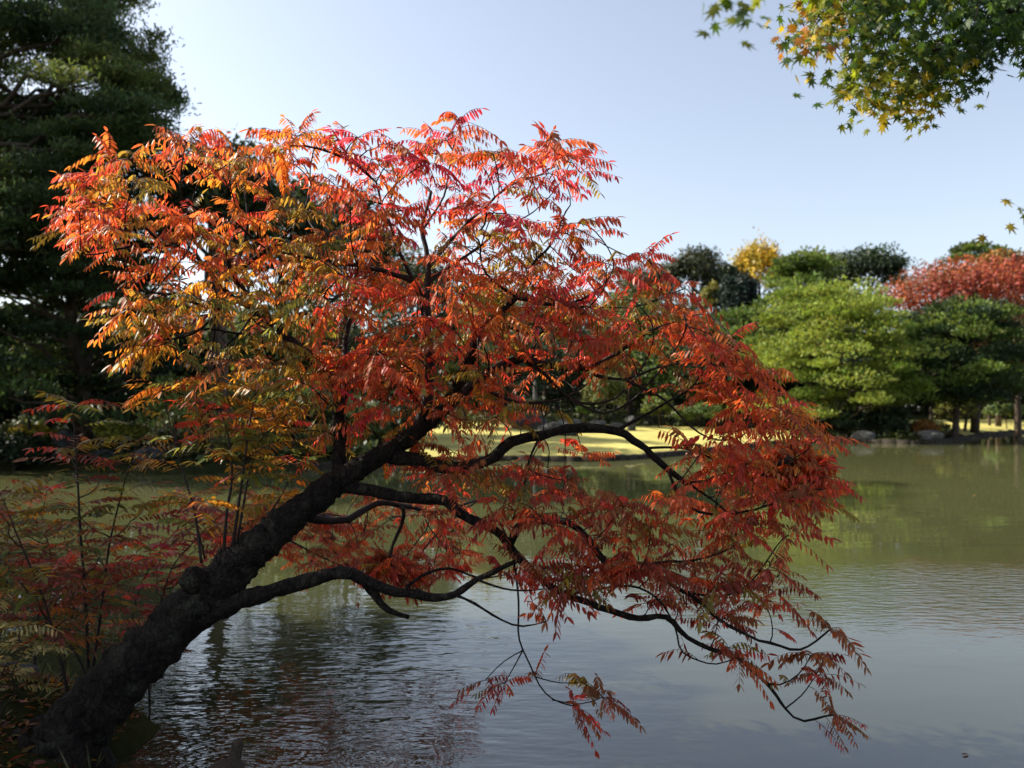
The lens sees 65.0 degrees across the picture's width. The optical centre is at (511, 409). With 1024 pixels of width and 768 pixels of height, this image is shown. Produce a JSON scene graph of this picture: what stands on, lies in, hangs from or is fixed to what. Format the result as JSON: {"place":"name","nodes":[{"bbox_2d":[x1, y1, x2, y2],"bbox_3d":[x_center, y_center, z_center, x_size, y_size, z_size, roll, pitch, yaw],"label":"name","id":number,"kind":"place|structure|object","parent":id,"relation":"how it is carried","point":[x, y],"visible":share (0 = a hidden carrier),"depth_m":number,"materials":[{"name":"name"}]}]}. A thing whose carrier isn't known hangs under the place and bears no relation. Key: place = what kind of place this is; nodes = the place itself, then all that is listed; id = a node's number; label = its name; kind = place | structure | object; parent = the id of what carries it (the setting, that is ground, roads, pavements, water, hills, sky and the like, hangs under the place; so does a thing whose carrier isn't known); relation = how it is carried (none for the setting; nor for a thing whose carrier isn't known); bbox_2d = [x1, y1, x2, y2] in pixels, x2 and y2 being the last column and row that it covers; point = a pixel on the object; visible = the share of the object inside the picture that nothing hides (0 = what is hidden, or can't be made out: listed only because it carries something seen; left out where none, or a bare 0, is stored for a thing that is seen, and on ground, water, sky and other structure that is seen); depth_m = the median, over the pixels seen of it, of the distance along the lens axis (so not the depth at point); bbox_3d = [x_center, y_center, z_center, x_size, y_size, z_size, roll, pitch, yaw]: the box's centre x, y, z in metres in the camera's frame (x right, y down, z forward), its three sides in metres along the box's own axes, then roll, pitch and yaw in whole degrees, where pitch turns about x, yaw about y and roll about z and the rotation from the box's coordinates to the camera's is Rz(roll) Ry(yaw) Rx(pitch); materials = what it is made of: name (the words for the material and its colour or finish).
{"place":"outdoors","nodes":[
{"label":"outdoors","id":0,"kind":"place"},
{"bbox_2d":[0,335,78,430],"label":"shrub","id":1,"kind":"object","parent":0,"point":[38,353],"visible":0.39,"depth_m":30.54,"materials":[{"name":"green plant"}]},
{"bbox_2d":[0,475,103,664],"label":"sapling","id":2,"kind":"object","parent":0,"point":[44,554],"visible":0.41,"depth_m":6.40,"materials":[{"name":"red plant"}]},
{"bbox_2d":[0,0,202,307],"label":"pine tree","id":3,"kind":"object","parent":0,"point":[51,130],"visible":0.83,"depth_m":25.12,"materials":[{"name":"green plant"}]},
{"bbox_2d":[0,433,1023,767],"bbox_3d":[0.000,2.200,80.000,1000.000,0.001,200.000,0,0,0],"label":"water","id":4,"kind":"structure","parent":0,"point":[918,589],"depth_m":7.40,"materials":[{"name":"liquid"}]},
{"bbox_2d":[208,739,246,767],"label":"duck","id":5,"kind":"object","parent":4,"relation":"on","point":[233,760],"visible":1,"depth_m":4.82},
{"bbox_2d":[0,410,1023,767],"bbox_3d":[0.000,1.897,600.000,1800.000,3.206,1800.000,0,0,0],"label":"ground","id":6,"kind":"structure","parent":0,"point":[138,732],"depth_m":5.55,"materials":[{"name":"green plant"}]},
{"bbox_2d":[2,661,40,672],"bbox_3d":[-3.770,2.076,6.008,0.551,0.362,0.368,0,0,0],"label":"rock","id":7,"kind":"object","parent":6,"relation":"on","point":[36,668],"visible":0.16,"depth_m":6.06,"materials":[{"name":"stone"}]},
{"bbox_2d":[0,376,45,425],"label":"thicket tree","id":8,"kind":"object","parent":6,"relation":"on","point":[5,414],"visible":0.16,"depth_m":35.52,"materials":[{"name":"green plant"}]},
{"bbox_2d":[0,428,56,468],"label":"shrub","id":9,"kind":"object","parent":6,"relation":"on","point":[12,448],"visible":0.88,"depth_m":29.20,"materials":[{"name":"green plant"}]},
{"bbox_2d":[6,422,58,440],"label":"shrub","id":10,"kind":"object","parent":6,"relation":"on","point":[35,429],"visible":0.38,"depth_m":31.05,"materials":[{"name":"green plant"}]},
{"bbox_2d":[0,256,66,421],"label":"pine tree","id":11,"kind":"object","parent":6,"relation":"on","point":[18,309],"visible":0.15,"depth_m":33.98,"materials":[{"name":"green plant"}]},
{"bbox_2d":[0,590,71,718],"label":"feathery plant","id":12,"kind":"object","parent":6,"relation":"on","point":[35,647],"visible":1,"depth_m":4.58,"materials":[{"name":"green plant"}]},
{"bbox_2d":[0,518,95,645],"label":"sapling","id":13,"kind":"object","parent":6,"relation":"on","point":[20,561],"visible":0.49,"depth_m":6.02,"materials":[{"name":"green plant"}]},
{"bbox_2d":[0,524,121,673],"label":"sapling","id":14,"kind":"object","parent":6,"relation":"on","point":[8,615],"visible":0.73,"depth_m":5.01,"materials":[{"name":"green plant"}]},
{"bbox_2d":[0,317,125,429],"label":"tree","id":15,"kind":"object","parent":6,"relation":"on","point":[99,368],"visible":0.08,"depth_m":38.48,"materials":[{"name":"green plant"}]},
{"bbox_2d":[0,469,142,692],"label":"sapling","id":16,"kind":"object","parent":6,"relation":"on","point":[31,486],"visible":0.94,"depth_m":4.92,"materials":[{"name":"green plant"}]},
{"bbox_2d":[0,664,144,767],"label":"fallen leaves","id":17,"kind":"object","parent":6,"relation":"on","point":[52,684],"visible":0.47,"depth_m":5.12,"materials":[{"name":"brown plant"}]},
{"bbox_2d":[0,651,146,767],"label":"grass","id":18,"kind":"structure","parent":6,"relation":"on","point":[60,687],"depth_m":5.41,"materials":[{"name":"green plant"}]},
{"bbox_2d":[0,537,156,682],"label":"sapling","id":19,"kind":"object","parent":6,"relation":"on","point":[63,562],"visible":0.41,"depth_m":5.93,"materials":[{"name":"red plant"}]},
{"bbox_2d":[9,232,154,318],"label":"tree","id":20,"kind":"object","parent":6,"relation":"on","point":[64,297],"depth_m":45.17,"materials":[{"name":"green plant"}]},
{"bbox_2d":[11,391,173,669],"bbox_3d":[-2.802,1.001,5.244,1.010,2.234,1.024,0,0,0],"label":"sapling","id":21,"kind":"object","parent":6,"relation":"on","point":[63,451],"visible":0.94,"depth_m":5.20,"materials":[{"name":"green plant"}]},
{"bbox_2d":[33,370,153,442],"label":"tree","id":22,"kind":"object","parent":6,"relation":"on","point":[70,426],"visible":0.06,"depth_m":35.34,"materials":[{"name":"green plant"}]},
{"bbox_2d":[19,433,184,666],"bbox_3d":[-2.723,1.125,5.344,1.090,1.921,0.937,0,0,34],"label":"sapling","id":23,"kind":"object","parent":6,"relation":"on","point":[141,508],"visible":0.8,"depth_m":5.40,"materials":[{"name":"red plant"}]},
{"bbox_2d":[0,190,206,456],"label":"pine tree","id":24,"kind":"object","parent":6,"relation":"on","point":[79,335],"visible":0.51,"depth_m":29.60,"materials":[{"name":"green plant"}]},
{"bbox_2d":[90,449,120,460],"bbox_3d":[-15.027,1.763,29.583,1.103,0.629,0.697,0,0,0],"label":"rock","id":25,"kind":"object","parent":6,"relation":"on","point":[111,453],"visible":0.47,"depth_m":29.39,"materials":[{"name":"stone"}]},
{"bbox_2d":[92,419,150,452],"bbox_3d":[-14.682,1.194,30.188,2.073,1.756,1.820,0,0,-27],"label":"shrub","id":26,"kind":"object","parent":6,"relation":"on","point":[137,431],"visible":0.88,"depth_m":29.71,"materials":[{"name":"green plant"}]},
{"bbox_2d":[64,275,197,386],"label":"tree","id":27,"kind":"object","parent":6,"relation":"on","point":[104,304],"visible":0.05,"depth_m":38.98,"materials":[{"name":"green plant"}]},
{"bbox_2d":[133,446,165,463],"bbox_3d":[-12.886,1.810,28.623,1.264,1.042,0.823,0,0,20],"label":"rock","id":28,"kind":"object","parent":6,"relation":"on","point":[150,449],"visible":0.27,"depth_m":28.32,"materials":[{"name":"stone"}]},
{"bbox_2d":[83,486,243,632],"bbox_3d":[-2.845,1.571,6.600,1.035,1.828,0.980,0,0,9],"label":"sapling","id":29,"kind":"object","parent":6,"relation":"on","point":[152,528],"visible":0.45,"depth_m":6.54,"materials":[{"name":"red plant"}]},
{"bbox_2d":[134,371,205,456],"bbox_3d":[-12.534,0.319,30.014,2.760,3.483,2.907,0,0,0],"label":"shrub","id":30,"kind":"object","parent":6,"relation":"on","point":[160,407],"visible":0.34,"depth_m":29.29,"materials":[{"name":"green plant"}]},
{"bbox_2d":[116,307,247,433],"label":"tree","id":31,"kind":"object","parent":6,"relation":"on","point":[184,346],"visible":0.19,"depth_m":39.96,"materials":[{"name":"green plant"}]},
{"bbox_2d":[113,496,270,704],"bbox_3d":[-2.456,1.569,6.226,1.202,1.709,1.038,0,0,-20],"label":"sapling","id":32,"kind":"object","parent":6,"relation":"on","point":[185,562],"visible":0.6,"depth_m":6.20,"materials":[{"name":"red plant"}]},
{"bbox_2d":[133,123,298,457],"bbox_3d":[-11.047,-4.207,29.875,5.598,12.514,5.892,0,0,0],"label":"broadleaf tree","id":33,"kind":"object","parent":6,"relation":"on","point":[209,194],"visible":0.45,"depth_m":29.43,"materials":[{"name":"green plant"}]},
{"bbox_2d":[188,428,272,454],"bbox_3d":[-10.776,1.289,30.444,3.098,1.511,2.864,0,0,0],"label":"shrub","id":34,"kind":"object","parent":6,"relation":"on","point":[220,440],"visible":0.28,"depth_m":29.65,"materials":[{"name":"green plant"}]},
{"bbox_2d":[191,289,318,435],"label":"tree","id":35,"kind":"object","parent":6,"relation":"on","point":[243,352],"visible":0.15,"depth_m":38.89,"materials":[{"name":"green plant"}]},
{"bbox_2d":[228,363,322,451],"bbox_3d":[-9.384,0.082,31.430,3.991,3.899,3.727,0,0,0],"label":"shrub","id":36,"kind":"object","parent":6,"relation":"on","point":[252,395],"visible":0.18,"depth_m":31.04,"materials":[{"name":"green plant"}]},
{"bbox_2d":[205,171,346,435],"bbox_3d":[-11.461,-5.162,40.090,6.916,13.700,7.226,0,0,0],"label":"broadleaf tree","id":37,"kind":"object","parent":6,"relation":"on","point":[301,196],"visible":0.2,"depth_m":39.19,"materials":[{"name":"green plant"}]},
{"bbox_2d":[231,374,361,441],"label":"tree","id":38,"kind":"object","parent":6,"relation":"on","point":[309,419],"visible":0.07,"depth_m":36.09,"materials":[{"name":"green plant"}]},
{"bbox_2d":[261,310,378,426],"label":"tree","id":39,"kind":"object","parent":6,"relation":"on","point":[332,339],"visible":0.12,"depth_m":40.84,"materials":[{"name":"green plant"}]},
{"bbox_2d":[293,428,357,455],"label":"shrub","id":40,"kind":"object","parent":6,"relation":"on","point":[329,448],"visible":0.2,"depth_m":30.86,"materials":[{"name":"green plant"}]},
{"bbox_2d":[291,180,408,404],"bbox_3d":[-9.590,-5.723,45.795,7.748,14.530,6.426,0,0,0],"label":"olive tree","id":41,"kind":"object","parent":6,"relation":"on","point":[383,252],"visible":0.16,"depth_m":45.35,"materials":[{"name":"green plant"}]},
{"bbox_2d":[325,392,392,440],"bbox_3d":[-6.781,0.540,35.888,3.179,2.787,3.383,0,0,0],"label":"shrub","id":42,"kind":"object","parent":6,"relation":"on","point":[376,427],"visible":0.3,"depth_m":35.62,"materials":[{"name":"green plant"}]},
{"bbox_2d":[341,327,446,427],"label":"tree","id":43,"kind":"object","parent":6,"relation":"on","point":[382,382],"visible":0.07,"depth_m":43.34,"materials":[{"name":"green plant"}]},
{"bbox_2d":[366,239,461,342],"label":"evergreen tree","id":44,"kind":"object","parent":6,"relation":"on","point":[415,269],"visible":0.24,"depth_m":58.76,"materials":[{"name":"green plant"}]},
{"bbox_2d":[12,108,872,767],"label":"autumn tree","id":45,"kind":"object","parent":6,"relation":"on","point":[94,706],"visible":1,"depth_m":5.02,"materials":[{"name":"red plant"}]},
{"bbox_2d":[435,367,495,419],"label":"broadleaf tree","id":46,"kind":"object","parent":6,"relation":"on","point":[474,399],"visible":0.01,"depth_m":59.78,"materials":[{"name":"green plant"}]},
{"bbox_2d":[0,407,959,464],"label":"ground cover","id":47,"kind":"object","parent":6,"relation":"on","point":[550,417],"visible":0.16,"depth_m":52.79,"materials":[{"name":"green plant"}]},
{"bbox_2d":[49,428,77,458],"bbox_3d":[-17.074,1.447,30.811,1.066,1.487,1.051,0,0,0],"label":"rock","id":48,"kind":"object","parent":47,"relation":"on","point":[63,442],"visible":0.48,"depth_m":30.41,"materials":[{"name":"stone"}]},
{"bbox_2d":[456,274,520,411],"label":"tree","id":49,"kind":"object","parent":6,"relation":"on","point":[498,301],"visible":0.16,"depth_m":77.19,"materials":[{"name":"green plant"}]},
{"bbox_2d":[2,253,1023,419],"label":"distant wood","id":50,"kind":"object","parent":6,"relation":"on","point":[915,411],"visible":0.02,"depth_m":105.82,"materials":[{"name":"green plant"}]},
{"bbox_2d":[475,332,558,410],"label":"tree","id":51,"kind":"object","parent":6,"relation":"on","point":[538,379],"visible":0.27,"depth_m":64.91,"materials":[{"name":"green plant"}]},
{"bbox_2d":[507,394,551,416],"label":"shrub","id":52,"kind":"object","parent":6,"relation":"on","point":[528,398],"visible":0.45,"depth_m":62.87,"materials":[{"name":"green plant"}]},
{"bbox_2d":[532,381,537,416],"bbox_3d":[1.777,-0.592,62.000,0.924,3.292,0.924,0,0,-28],"label":"stone post","id":53,"kind":"object","parent":6,"relation":"on","point":[534,395],"visible":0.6,"depth_m":61.87,"materials":[{"name":"grey stone"}]},
{"bbox_2d":[507,301,586,415],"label":"evergreen tree","id":54,"kind":"object","parent":6,"relation":"on","point":[545,393],"visible":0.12,"depth_m":70.71,"materials":[{"name":"green plant"}]},
{"bbox_2d":[506,372,603,412],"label":"thicket tree","id":55,"kind":"object","parent":6,"relation":"on","point":[554,394],"visible":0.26,"depth_m":77.80,"materials":[{"name":"green plant"}]},
{"bbox_2d":[299,438,820,470],"bbox_3d":[7.698,2.265,40.302,37.848,0.670,4.275,0,0,-42],"label":"lawn edging","id":56,"kind":"object","parent":6,"relation":"on","point":[328,465],"visible":0.17,"depth_m":34.40,"materials":[{"name":"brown wood"}]},
{"bbox_2d":[536,318,626,416],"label":"tree","id":57,"kind":"object","parent":6,"relation":"on","point":[574,376],"visible":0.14,"depth_m":66.61,"materials":[{"name":"green plant"}]},
{"bbox_2d":[580,369,625,420],"bbox_3d":[7.044,-0.927,62.040,3.400,4.839,3.051,0,0,-11],"label":"shrub","id":58,"kind":"object","parent":6,"relation":"on","point":[613,389],"visible":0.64,"depth_m":61.51,"materials":[{"name":"green plant"}]},
{"bbox_2d":[582,381,681,411],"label":"thicket tree","id":59,"kind":"object","parent":6,"relation":"on","point":[638,400],"visible":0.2,"depth_m":77.90,"materials":[{"name":"green plant"}]},
{"bbox_2d":[588,287,676,415],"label":"broadleaf tree","id":60,"kind":"object","parent":6,"relation":"on","point":[630,396],"visible":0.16,"depth_m":72.87,"materials":[{"name":"green plant"}]},
{"bbox_2d":[608,263,680,408],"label":"olive tree","id":61,"kind":"object","parent":6,"relation":"on","point":[625,285],"visible":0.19,"depth_m":94.44,"materials":[{"name":"green plant"}]},
{"bbox_2d":[603,335,693,420],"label":"tree","id":62,"kind":"object","parent":6,"relation":"on","point":[666,377],"visible":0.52,"depth_m":65.22,"materials":[{"name":"green plant"}]},
{"bbox_2d":[643,289,708,351],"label":"tree","id":63,"kind":"object","parent":6,"relation":"on","point":[691,307],"visible":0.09,"depth_m":86.15,"materials":[{"name":"green plant"}]},
{"bbox_2d":[655,377,715,405],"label":"thicket tree","id":64,"kind":"object","parent":6,"relation":"on","point":[682,399],"visible":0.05,"depth_m":78.97,"materials":[{"name":"green plant"}]},
{"bbox_2d":[660,243,725,405],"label":"evergreen tree","id":65,"kind":"object","parent":6,"relation":"on","point":[702,265],"visible":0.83,"depth_m":90.09,"materials":[{"name":"green plant"}]},
{"bbox_2d":[668,336,739,424],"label":"tree","id":66,"kind":"object","parent":6,"relation":"on","point":[685,353],"visible":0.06,"depth_m":65.09,"materials":[{"name":"green plant"}]},
{"bbox_2d":[699,279,720,404],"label":"yellow green tree","id":67,"kind":"object","parent":6,"relation":"on","point":[706,293],"visible":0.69,"depth_m":77.33,"materials":[{"name":"green plant"}]},
{"bbox_2d":[715,260,740,279],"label":"evergreen tree","id":68,"kind":"object","parent":6,"relation":"on","point":[729,269],"visible":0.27,"depth_m":95.84,"materials":[{"name":"green plant"}]},
{"bbox_2d":[710,268,761,411],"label":"dark conifer","id":69,"kind":"object","parent":6,"relation":"on","point":[737,290],"visible":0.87,"depth_m":74.94,"materials":[{"name":"green plant"}]},
{"bbox_2d":[680,302,803,423],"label":"pine tree","id":70,"kind":"object","parent":6,"relation":"on","point":[739,318],"visible":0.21,"depth_m":64.10,"materials":[{"name":"green plant"}]},
{"bbox_2d":[727,226,782,308],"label":"ginkgo tree","id":71,"kind":"object","parent":6,"relation":"on","point":[753,258],"visible":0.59,"depth_m":96.60,"materials":[{"name":"yellow plant"}]},
{"bbox_2d":[733,359,828,421],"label":"tree","id":72,"kind":"object","parent":6,"relation":"on","point":[751,386],"visible":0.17,"depth_m":63.71,"materials":[{"name":"green plant"}]},
{"bbox_2d":[749,245,875,360],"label":"pine tree","id":73,"kind":"object","parent":6,"relation":"on","point":[791,269],"visible":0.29,"depth_m":70.29,"materials":[{"name":"green plant"}]},
{"bbox_2d":[803,246,851,313],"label":"olive tree","id":74,"kind":"object","parent":6,"relation":"on","point":[834,254],"visible":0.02,"depth_m":98.87,"materials":[{"name":"green plant"}]},
{"bbox_2d":[726,274,949,433],"bbox_3d":[22.651,-3.708,56.619,14.012,11.583,14.671,0,0,0],"label":"pine tree","id":75,"kind":"object","parent":6,"relation":"on","point":[819,302],"visible":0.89,"depth_m":54.65,"materials":[{"name":"green plant"}]},
{"bbox_2d":[797,350,886,400],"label":"tree","id":76,"kind":"object","parent":6,"relation":"on","point":[855,361],"visible":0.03,"depth_m":64.05,"materials":[{"name":"green plant"}]},
{"bbox_2d":[815,401,873,433],"bbox_3d":[23.297,0.702,56.608,4.401,2.647,3.989,0,0,0],"label":"shrub","id":77,"kind":"object","parent":6,"relation":"on","point":[854,422],"visible":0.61,"depth_m":55.75,"materials":[{"name":"green plant"}]},
{"bbox_2d":[694,0,1023,245],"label":"maple tree","id":78,"kind":"object","parent":6,"relation":"on","point":[1005,18],"visible":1,"depth_m":3.40,"materials":[{"name":"green plant"}]},
{"bbox_2d":[851,430,875,440],"bbox_3d":[23.413,1.863,53.469,1.587,0.973,1.106,0,0,0],"label":"rock","id":79,"kind":"object","parent":6,"relation":"on","point":[863,435],"visible":0.56,"depth_m":53.17,"materials":[{"name":"grey stone"}]},
{"bbox_2d":[829,241,917,412],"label":"evergreen tree","id":80,"kind":"object","parent":6,"relation":"on","point":[883,265],"visible":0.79,"depth_m":89.81,"materials":[{"name":"green plant"}]},
{"bbox_2d":[860,405,913,431],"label":"shrub","id":81,"kind":"object","parent":6,"relation":"on","point":[891,417],"visible":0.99,"depth_m":55.16,"materials":[{"name":"green plant"}]},
{"bbox_2d":[909,418,941,432],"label":"shrub","id":82,"kind":"object","parent":6,"relation":"on","point":[922,424],"visible":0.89,"depth_m":54.55,"materials":[{"name":"brown plant"}]},
{"bbox_2d":[834,429,1023,443],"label":"shore edging","id":83,"kind":"object","parent":6,"relation":"on","point":[927,441],"visible":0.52,"depth_m":52.98,"materials":[{"name":"stone"}]},
{"bbox_2d":[917,430,944,439],"bbox_3d":[27.530,1.758,53.036,1.546,0.803,1.602,0,0,0],"label":"rock","id":84,"kind":"object","parent":6,"relation":"on","point":[929,434],"visible":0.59,"depth_m":52.45,"materials":[{"name":"grey stone"}]},
{"bbox_2d":[868,293,1023,440],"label":"pine tree","id":85,"kind":"object","parent":6,"relation":"on","point":[955,328],"visible":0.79,"depth_m":54.98,"materials":[{"name":"green plant"}]},
{"bbox_2d":[931,399,979,421],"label":"shrub","id":86,"kind":"object","parent":6,"relation":"on","point":[972,413],"visible":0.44,"depth_m":61.51,"materials":[{"name":"green plant"}]},
{"bbox_2d":[966,306,1023,437],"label":"brown tree","id":87,"kind":"object","parent":6,"relation":"on","point":[1017,425],"visible":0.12,"depth_m":61.31,"materials":[{"name":"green plant"}]},
{"bbox_2d":[0,0,1023,408],"label":"sky","id":88,"kind":"structure","parent":0,"point":[710,141],"materials":[{"name":"blue"}]},
{"bbox_2d":[405,418,1023,461],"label":"lawn","id":89,"kind":"structure","parent":0,"point":[604,442],"depth_m":43.57,"materials":[{"name":"yellow plant"}]},
{"bbox_2d":[381,393,448,434],"bbox_3d":[-4.559,0.530,37.973,3.178,2.868,3.008,0,0,0],"label":"shrub","id":90,"kind":"object","parent":89,"relation":"on","point":[397,422],"visible":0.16,"depth_m":37.22,"materials":[{"name":"green plant"}]},
{"bbox_2d":[407,329,509,422],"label":"tree","id":91,"kind":"object","parent":89,"relation":"on","point":[453,366],"visible":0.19,"depth_m":50.56,"materials":[{"name":"green plant"}]},
{"bbox_2d":[510,417,548,429],"bbox_3d":[1.159,1.003,52.013,2.640,1.104,1.623,0,0,0],"label":"rock","id":92,"kind":"object","parent":89,"relation":"on","point":[536,425],"visible":0.28,"depth_m":51.37,"materials":[{"name":"stone"}]},
{"bbox_2d":[538,422,578,435],"bbox_3d":[2.657,1.204,45.996,2.341,1.048,1.700,0,0,0],"label":"rock","id":93,"kind":"object","parent":89,"relation":"on","point":[551,425],"visible":0.37,"depth_m":45.51,"materials":[{"name":"stone"}]},
{"bbox_2d":[576,404,591,422],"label":"shrub","id":94,"kind":"object","parent":89,"relation":"on","point":[580,409],"visible":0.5,"depth_m":59.90,"materials":[{"name":"green plant"}]},
{"bbox_2d":[627,416,635,430],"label":"rock","id":95,"kind":"object","parent":89,"relation":"on","point":[632,427],"visible":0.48,"depth_m":54.81,"materials":[{"name":"stone"}]},
{"bbox_2d":[641,393,672,427],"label":"shrub","id":96,"kind":"object","parent":89,"relation":"on","point":[650,405],"visible":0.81,"depth_m":59.70,"materials":[{"name":"green plant"}]},
{"bbox_2d":[671,401,724,427],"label":"shrub","id":97,"kind":"object","parent":89,"relation":"on","point":[691,412],"visible":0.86,"depth_m":60.98,"materials":[{"name":"green plant"}]},
{"bbox_2d":[870,253,1023,433],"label":"red tree","id":98,"kind":"object","parent":89,"relation":"on","point":[1000,278],"visible":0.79,"depth_m":63.43,"materials":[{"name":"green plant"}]},
{"bbox_2d":[909,379,1022,430],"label":"tree","id":99,"kind":"object","parent":89,"relation":"on","point":[966,418],"visible":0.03,"depth_m":67.89,"materials":[{"name":"green plant"}]},
{"bbox_2d":[937,239,1022,289],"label":"pine tree","id":100,"kind":"object","parent":89,"relation":"on","point":[967,248],"visible":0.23,"depth_m":93.40,"materials":[{"name":"green plant"}]},
{"bbox_2d":[972,248,1023,426],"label":"orange tree","id":101,"kind":"object","parent":89,"relation":"on","point":[1008,254],"visible":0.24,"depth_m":80.86,"materials":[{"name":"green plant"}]},
{"bbox_2d":[983,402,1023,428],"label":"shrub","id":102,"kind":"object","parent":89,"relation":"on","point":[1008,408],"visible":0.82,"depth_m":75.61,"materials":[{"name":"green plant"}]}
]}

